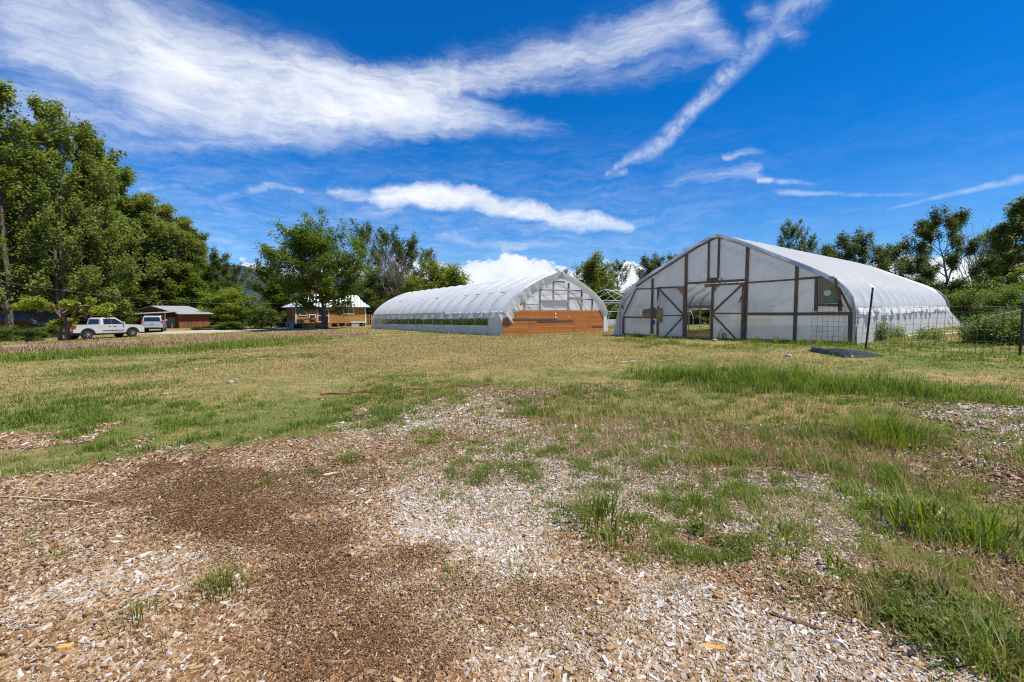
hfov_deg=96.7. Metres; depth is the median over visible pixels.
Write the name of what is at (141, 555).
wood splinter
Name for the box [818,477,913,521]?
grass tuft
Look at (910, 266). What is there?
poplar tree
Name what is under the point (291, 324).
storage bin
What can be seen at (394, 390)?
garden hose
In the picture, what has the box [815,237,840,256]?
poplar tree
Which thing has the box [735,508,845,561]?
grass tuft
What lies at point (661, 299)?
plastic bag
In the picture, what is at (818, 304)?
window frame
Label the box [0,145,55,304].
cottonwood tree
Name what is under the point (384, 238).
poplar tree
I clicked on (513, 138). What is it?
sky
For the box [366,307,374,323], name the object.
shrub
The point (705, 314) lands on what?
shrub
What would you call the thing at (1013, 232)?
cottonwood tree
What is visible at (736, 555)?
weed
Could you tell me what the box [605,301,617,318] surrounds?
shrub
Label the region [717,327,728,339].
weed
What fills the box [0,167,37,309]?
cottonwood tree
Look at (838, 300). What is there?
window frame
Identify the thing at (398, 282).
bare tree
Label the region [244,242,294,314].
poplar tree
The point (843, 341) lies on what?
grass tuft
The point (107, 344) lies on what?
pink grass
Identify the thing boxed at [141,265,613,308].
hill
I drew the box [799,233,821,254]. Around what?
poplar tree
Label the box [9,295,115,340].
fruit tree
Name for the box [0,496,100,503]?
dry stalk
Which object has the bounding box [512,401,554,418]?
grass tuft
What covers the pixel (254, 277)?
poplar tree
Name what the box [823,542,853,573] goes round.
grass tuft
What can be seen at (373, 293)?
willow tree
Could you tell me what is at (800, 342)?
grass tuft
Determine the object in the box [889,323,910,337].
weed
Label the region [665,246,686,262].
poplar tree
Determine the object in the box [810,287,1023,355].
wire fence
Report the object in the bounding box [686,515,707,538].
weed
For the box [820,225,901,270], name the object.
poplar tree
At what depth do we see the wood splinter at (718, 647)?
2.00 m
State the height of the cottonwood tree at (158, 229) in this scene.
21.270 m
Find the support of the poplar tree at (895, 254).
on the ground at (244, 384)
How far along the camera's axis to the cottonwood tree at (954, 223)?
35.52 m
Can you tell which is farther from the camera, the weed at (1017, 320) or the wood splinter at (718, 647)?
the weed at (1017, 320)
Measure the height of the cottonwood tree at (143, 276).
21.617 m
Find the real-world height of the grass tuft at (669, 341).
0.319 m
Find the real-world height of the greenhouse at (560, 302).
4.385 m
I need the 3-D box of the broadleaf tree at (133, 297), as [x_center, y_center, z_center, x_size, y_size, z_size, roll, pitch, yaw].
[-58.100,-6.123,60.295,17.490,9.669,14.966,-1,4,-17]
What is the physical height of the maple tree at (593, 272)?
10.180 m
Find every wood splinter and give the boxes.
[123,551,151,563]
[701,643,725,650]
[770,612,824,630]
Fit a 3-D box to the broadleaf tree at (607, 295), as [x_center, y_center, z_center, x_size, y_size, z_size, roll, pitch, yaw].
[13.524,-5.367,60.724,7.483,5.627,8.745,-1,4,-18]
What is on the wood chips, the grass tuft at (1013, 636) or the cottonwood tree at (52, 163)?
the grass tuft at (1013, 636)
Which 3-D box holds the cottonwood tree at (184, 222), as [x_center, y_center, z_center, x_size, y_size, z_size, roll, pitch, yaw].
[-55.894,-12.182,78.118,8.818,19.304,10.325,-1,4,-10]
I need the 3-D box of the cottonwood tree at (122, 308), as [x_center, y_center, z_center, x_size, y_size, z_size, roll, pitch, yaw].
[-48.974,-12.718,53.698,8.291,23.803,9.707,1,4,10]
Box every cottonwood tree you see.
[0,79,63,336]
[0,91,104,334]
[0,113,80,316]
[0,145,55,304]
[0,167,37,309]
[10,169,161,323]
[47,116,143,320]
[47,131,148,317]
[103,154,167,309]
[114,192,201,308]
[138,202,208,305]
[167,215,208,300]
[188,225,215,304]
[898,203,1007,295]
[973,194,1023,297]
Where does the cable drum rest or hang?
attached to the greenhouse at (740, 288)
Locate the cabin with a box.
[281,286,371,327]
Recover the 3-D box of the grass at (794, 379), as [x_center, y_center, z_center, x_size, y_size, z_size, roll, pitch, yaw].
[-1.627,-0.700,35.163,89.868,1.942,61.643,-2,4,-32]
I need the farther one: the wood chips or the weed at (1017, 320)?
the weed at (1017, 320)
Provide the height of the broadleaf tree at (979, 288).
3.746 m
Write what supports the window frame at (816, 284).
in the greenhouse at (740, 288)
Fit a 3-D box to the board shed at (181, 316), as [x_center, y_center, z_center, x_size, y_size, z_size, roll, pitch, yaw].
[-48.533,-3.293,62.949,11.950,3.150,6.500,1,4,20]
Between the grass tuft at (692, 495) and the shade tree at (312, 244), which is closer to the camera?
the grass tuft at (692, 495)
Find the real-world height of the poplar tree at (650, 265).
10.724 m
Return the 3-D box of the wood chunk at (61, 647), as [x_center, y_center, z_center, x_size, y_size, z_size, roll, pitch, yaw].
[-1.964,1.347,2.001,0.055,0.022,0.038,-1,4,-20]
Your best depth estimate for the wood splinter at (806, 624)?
2.14 m
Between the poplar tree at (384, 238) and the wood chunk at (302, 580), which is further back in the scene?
the poplar tree at (384, 238)
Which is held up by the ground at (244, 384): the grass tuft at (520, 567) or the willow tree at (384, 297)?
the willow tree at (384, 297)
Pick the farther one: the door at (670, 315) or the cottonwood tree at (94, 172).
the cottonwood tree at (94, 172)
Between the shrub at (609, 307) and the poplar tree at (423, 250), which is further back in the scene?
the poplar tree at (423, 250)
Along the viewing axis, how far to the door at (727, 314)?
17.70 m
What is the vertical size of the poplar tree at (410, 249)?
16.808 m
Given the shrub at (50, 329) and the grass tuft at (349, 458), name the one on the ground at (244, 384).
the shrub at (50, 329)
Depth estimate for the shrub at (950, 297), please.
33.56 m
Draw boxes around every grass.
[0,319,1023,681]
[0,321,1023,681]
[0,331,374,352]
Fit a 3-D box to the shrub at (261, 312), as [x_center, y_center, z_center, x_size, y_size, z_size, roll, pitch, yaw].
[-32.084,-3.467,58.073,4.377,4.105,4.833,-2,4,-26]
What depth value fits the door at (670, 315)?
19.41 m
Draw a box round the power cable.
[5,282,281,303]
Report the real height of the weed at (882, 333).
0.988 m
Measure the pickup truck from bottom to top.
1.937 m
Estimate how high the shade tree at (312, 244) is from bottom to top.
14.039 m
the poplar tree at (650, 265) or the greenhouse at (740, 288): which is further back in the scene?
the poplar tree at (650, 265)
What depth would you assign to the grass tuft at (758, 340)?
15.96 m
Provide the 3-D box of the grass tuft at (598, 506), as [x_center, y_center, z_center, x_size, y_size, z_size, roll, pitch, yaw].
[0.598,1.163,3.220,0.786,0.277,0.786,0,4,0]
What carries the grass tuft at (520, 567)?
on the wood chips
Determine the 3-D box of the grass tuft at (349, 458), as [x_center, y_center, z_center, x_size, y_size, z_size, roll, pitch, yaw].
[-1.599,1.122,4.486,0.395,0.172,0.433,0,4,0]
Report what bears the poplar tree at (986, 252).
on the ground at (244, 384)
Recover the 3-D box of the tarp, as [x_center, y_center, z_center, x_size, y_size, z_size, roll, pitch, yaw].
[9.072,0.285,12.311,1.318,0.164,1.680,0,4,0]
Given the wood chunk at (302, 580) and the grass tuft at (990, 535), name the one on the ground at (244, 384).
the grass tuft at (990, 535)
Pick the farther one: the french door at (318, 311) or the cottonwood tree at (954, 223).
the french door at (318, 311)
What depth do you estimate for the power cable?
45.10 m
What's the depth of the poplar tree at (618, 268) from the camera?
69.07 m
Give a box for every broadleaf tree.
[14,264,159,323]
[137,246,235,320]
[176,272,246,324]
[238,267,298,324]
[596,281,625,318]
[920,275,994,295]
[947,276,1007,318]
[975,283,1023,312]
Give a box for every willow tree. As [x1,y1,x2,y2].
[342,265,400,318]
[379,269,408,304]
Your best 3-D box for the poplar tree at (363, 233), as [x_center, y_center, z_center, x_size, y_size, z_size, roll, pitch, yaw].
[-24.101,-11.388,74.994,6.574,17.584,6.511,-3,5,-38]
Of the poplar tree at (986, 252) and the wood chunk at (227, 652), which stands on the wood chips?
the wood chunk at (227, 652)
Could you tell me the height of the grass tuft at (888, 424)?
0.537 m
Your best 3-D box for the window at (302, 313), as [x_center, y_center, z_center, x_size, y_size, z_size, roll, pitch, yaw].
[-27.565,-3.889,60.110,0.941,1.079,0.050,-1,4,-19]
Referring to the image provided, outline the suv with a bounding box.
[141,316,166,331]
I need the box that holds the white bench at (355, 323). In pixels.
[351,322,365,325]
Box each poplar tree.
[193,245,245,305]
[227,262,249,302]
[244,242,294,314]
[248,260,286,304]
[342,218,389,303]
[364,224,400,298]
[386,230,434,280]
[418,246,436,287]
[555,268,569,273]
[607,259,632,291]
[629,251,666,280]
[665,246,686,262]
[776,218,811,250]
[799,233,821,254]
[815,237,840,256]
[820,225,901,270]
[856,238,914,277]
[894,251,942,284]
[966,233,1023,296]
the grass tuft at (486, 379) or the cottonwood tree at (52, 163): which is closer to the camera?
the grass tuft at (486, 379)
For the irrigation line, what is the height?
0.898 m
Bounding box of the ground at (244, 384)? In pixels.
[0,312,1023,680]
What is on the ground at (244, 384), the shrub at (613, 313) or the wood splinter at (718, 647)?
the shrub at (613, 313)
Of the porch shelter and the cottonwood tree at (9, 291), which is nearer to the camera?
the cottonwood tree at (9, 291)
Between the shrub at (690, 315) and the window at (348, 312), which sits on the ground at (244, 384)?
the shrub at (690, 315)
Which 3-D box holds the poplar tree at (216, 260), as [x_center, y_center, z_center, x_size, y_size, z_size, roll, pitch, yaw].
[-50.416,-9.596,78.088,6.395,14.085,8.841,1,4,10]
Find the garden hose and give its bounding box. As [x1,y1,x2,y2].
[320,383,491,394]
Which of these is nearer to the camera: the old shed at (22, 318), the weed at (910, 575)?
the weed at (910, 575)
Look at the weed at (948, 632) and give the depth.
2.08 m
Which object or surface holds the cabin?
on the ground at (244, 384)
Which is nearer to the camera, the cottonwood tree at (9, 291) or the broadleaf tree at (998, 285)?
the broadleaf tree at (998, 285)
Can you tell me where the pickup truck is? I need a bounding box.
[56,317,143,338]
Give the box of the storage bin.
[288,322,295,327]
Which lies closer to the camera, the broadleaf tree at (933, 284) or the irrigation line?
the irrigation line
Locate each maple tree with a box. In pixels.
[192,287,258,324]
[398,272,428,294]
[413,256,472,290]
[571,249,617,293]
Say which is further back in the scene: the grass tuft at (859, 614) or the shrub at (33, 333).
the shrub at (33, 333)
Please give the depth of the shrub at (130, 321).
58.14 m
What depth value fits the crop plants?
40.10 m
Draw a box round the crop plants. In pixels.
[382,309,519,324]
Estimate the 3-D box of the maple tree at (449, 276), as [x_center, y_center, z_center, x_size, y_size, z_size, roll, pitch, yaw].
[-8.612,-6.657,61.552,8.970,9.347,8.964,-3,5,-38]
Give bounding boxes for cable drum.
[642,307,656,318]
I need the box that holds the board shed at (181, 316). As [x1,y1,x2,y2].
[125,306,213,328]
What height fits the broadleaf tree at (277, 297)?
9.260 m
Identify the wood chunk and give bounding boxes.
[56,642,73,651]
[218,649,231,655]
[300,578,309,582]
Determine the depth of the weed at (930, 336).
16.47 m
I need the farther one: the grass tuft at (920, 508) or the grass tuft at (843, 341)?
the grass tuft at (843, 341)
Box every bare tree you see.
[367,239,423,299]
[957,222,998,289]
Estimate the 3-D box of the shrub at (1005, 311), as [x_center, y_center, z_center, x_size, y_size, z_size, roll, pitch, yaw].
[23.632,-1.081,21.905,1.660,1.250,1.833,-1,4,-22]
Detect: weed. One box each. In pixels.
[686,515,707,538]
[697,531,757,561]
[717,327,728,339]
[851,570,1023,681]
[872,562,984,608]
[874,318,893,340]
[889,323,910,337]
[914,323,947,339]
[953,312,1020,345]
[975,314,1023,345]
[985,311,1023,344]
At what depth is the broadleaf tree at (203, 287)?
72.70 m
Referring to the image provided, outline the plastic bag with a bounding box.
[657,293,664,306]
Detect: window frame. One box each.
[814,278,818,310]
[817,303,842,306]
[834,278,841,303]
[837,299,842,311]
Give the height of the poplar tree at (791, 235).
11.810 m
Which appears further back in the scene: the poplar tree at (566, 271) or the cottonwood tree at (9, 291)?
the poplar tree at (566, 271)
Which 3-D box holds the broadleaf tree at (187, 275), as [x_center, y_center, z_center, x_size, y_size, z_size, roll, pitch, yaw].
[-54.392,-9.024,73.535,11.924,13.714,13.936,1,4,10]
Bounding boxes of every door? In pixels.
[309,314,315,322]
[317,309,328,321]
[656,286,685,336]
[710,282,744,338]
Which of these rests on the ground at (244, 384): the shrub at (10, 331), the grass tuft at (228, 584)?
the shrub at (10, 331)
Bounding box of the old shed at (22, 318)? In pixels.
[0,310,81,334]
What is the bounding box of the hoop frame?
[596,289,700,325]
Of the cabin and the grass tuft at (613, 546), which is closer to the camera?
the grass tuft at (613, 546)
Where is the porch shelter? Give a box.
[270,316,290,327]
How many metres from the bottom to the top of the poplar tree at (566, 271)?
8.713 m
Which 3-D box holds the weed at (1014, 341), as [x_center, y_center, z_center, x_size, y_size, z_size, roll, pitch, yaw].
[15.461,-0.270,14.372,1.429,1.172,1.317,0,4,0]
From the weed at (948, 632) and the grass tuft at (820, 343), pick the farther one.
the grass tuft at (820, 343)
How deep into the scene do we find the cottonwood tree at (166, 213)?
72.38 m
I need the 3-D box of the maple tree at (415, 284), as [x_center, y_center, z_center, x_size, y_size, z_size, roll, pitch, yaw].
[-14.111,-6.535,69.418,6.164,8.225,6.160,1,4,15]
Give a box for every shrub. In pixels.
[0,325,25,341]
[20,326,47,341]
[35,322,63,336]
[79,310,142,324]
[186,325,246,329]
[205,321,250,329]
[242,298,279,328]
[264,311,288,324]
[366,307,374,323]
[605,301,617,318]
[608,303,619,318]
[687,309,709,323]
[687,310,698,323]
[939,288,973,321]
[946,284,1007,321]
[972,281,1023,318]
[980,307,1020,320]
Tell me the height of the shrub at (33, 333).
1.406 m
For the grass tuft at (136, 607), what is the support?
on the wood chips
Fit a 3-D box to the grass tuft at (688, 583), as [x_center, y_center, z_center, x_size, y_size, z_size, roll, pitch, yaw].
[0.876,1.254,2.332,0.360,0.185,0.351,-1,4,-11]
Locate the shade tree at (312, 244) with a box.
[254,207,385,328]
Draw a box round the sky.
[0,0,1023,293]
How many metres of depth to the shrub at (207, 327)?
55.75 m
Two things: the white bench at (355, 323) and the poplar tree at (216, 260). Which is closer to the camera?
the white bench at (355, 323)
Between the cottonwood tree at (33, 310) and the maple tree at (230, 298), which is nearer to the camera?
the cottonwood tree at (33, 310)
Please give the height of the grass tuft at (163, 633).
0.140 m
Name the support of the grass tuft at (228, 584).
on the wood chips
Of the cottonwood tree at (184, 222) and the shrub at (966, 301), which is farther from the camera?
the cottonwood tree at (184, 222)
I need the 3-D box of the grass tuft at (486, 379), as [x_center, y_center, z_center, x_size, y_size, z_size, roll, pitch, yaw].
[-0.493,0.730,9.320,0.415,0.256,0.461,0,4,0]
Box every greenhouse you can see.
[371,272,608,334]
[613,234,962,344]
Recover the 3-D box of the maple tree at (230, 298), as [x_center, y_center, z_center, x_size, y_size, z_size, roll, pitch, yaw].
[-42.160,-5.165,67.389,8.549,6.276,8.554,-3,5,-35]
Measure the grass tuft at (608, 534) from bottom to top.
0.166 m
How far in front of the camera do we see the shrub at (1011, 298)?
25.74 m
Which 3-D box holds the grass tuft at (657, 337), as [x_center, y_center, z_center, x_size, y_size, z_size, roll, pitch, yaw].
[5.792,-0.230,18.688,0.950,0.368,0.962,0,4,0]
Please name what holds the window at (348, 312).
in the cabin
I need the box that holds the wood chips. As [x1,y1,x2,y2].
[0,378,1023,681]
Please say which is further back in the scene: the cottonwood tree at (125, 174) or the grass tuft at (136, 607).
the cottonwood tree at (125, 174)
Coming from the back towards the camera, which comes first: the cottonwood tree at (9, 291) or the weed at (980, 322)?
the cottonwood tree at (9, 291)
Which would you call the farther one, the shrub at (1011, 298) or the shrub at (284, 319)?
the shrub at (284, 319)
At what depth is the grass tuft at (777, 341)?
15.67 m
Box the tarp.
[808,347,884,356]
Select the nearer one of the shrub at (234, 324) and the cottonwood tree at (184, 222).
the shrub at (234, 324)
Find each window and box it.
[299,308,306,315]
[343,309,353,313]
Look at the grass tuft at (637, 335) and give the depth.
19.99 m
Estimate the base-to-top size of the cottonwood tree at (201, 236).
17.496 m
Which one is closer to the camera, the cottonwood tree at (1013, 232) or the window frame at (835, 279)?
the window frame at (835, 279)
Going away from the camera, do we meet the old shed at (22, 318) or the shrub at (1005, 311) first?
the shrub at (1005, 311)
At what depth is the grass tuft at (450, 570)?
2.54 m
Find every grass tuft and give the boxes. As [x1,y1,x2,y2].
[92,588,171,639]
[128,617,199,671]
[185,553,264,611]
[334,446,370,466]
[441,560,470,582]
[481,373,495,382]
[507,551,533,578]
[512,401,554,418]
[546,485,644,539]
[582,521,648,557]
[593,533,634,565]
[626,331,642,337]
[644,333,660,339]
[648,562,718,611]
[659,483,729,519]
[662,337,681,344]
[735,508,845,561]
[741,334,764,343]
[765,336,791,343]
[788,338,817,345]
[809,339,836,345]
[815,588,909,646]
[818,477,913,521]
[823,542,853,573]
[824,400,966,454]
[829,337,857,346]
[853,474,998,546]
[878,585,1023,681]
[916,484,1023,562]
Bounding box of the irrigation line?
[947,309,1021,327]
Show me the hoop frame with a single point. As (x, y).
(611, 321)
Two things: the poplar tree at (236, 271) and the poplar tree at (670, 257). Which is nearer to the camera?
the poplar tree at (670, 257)

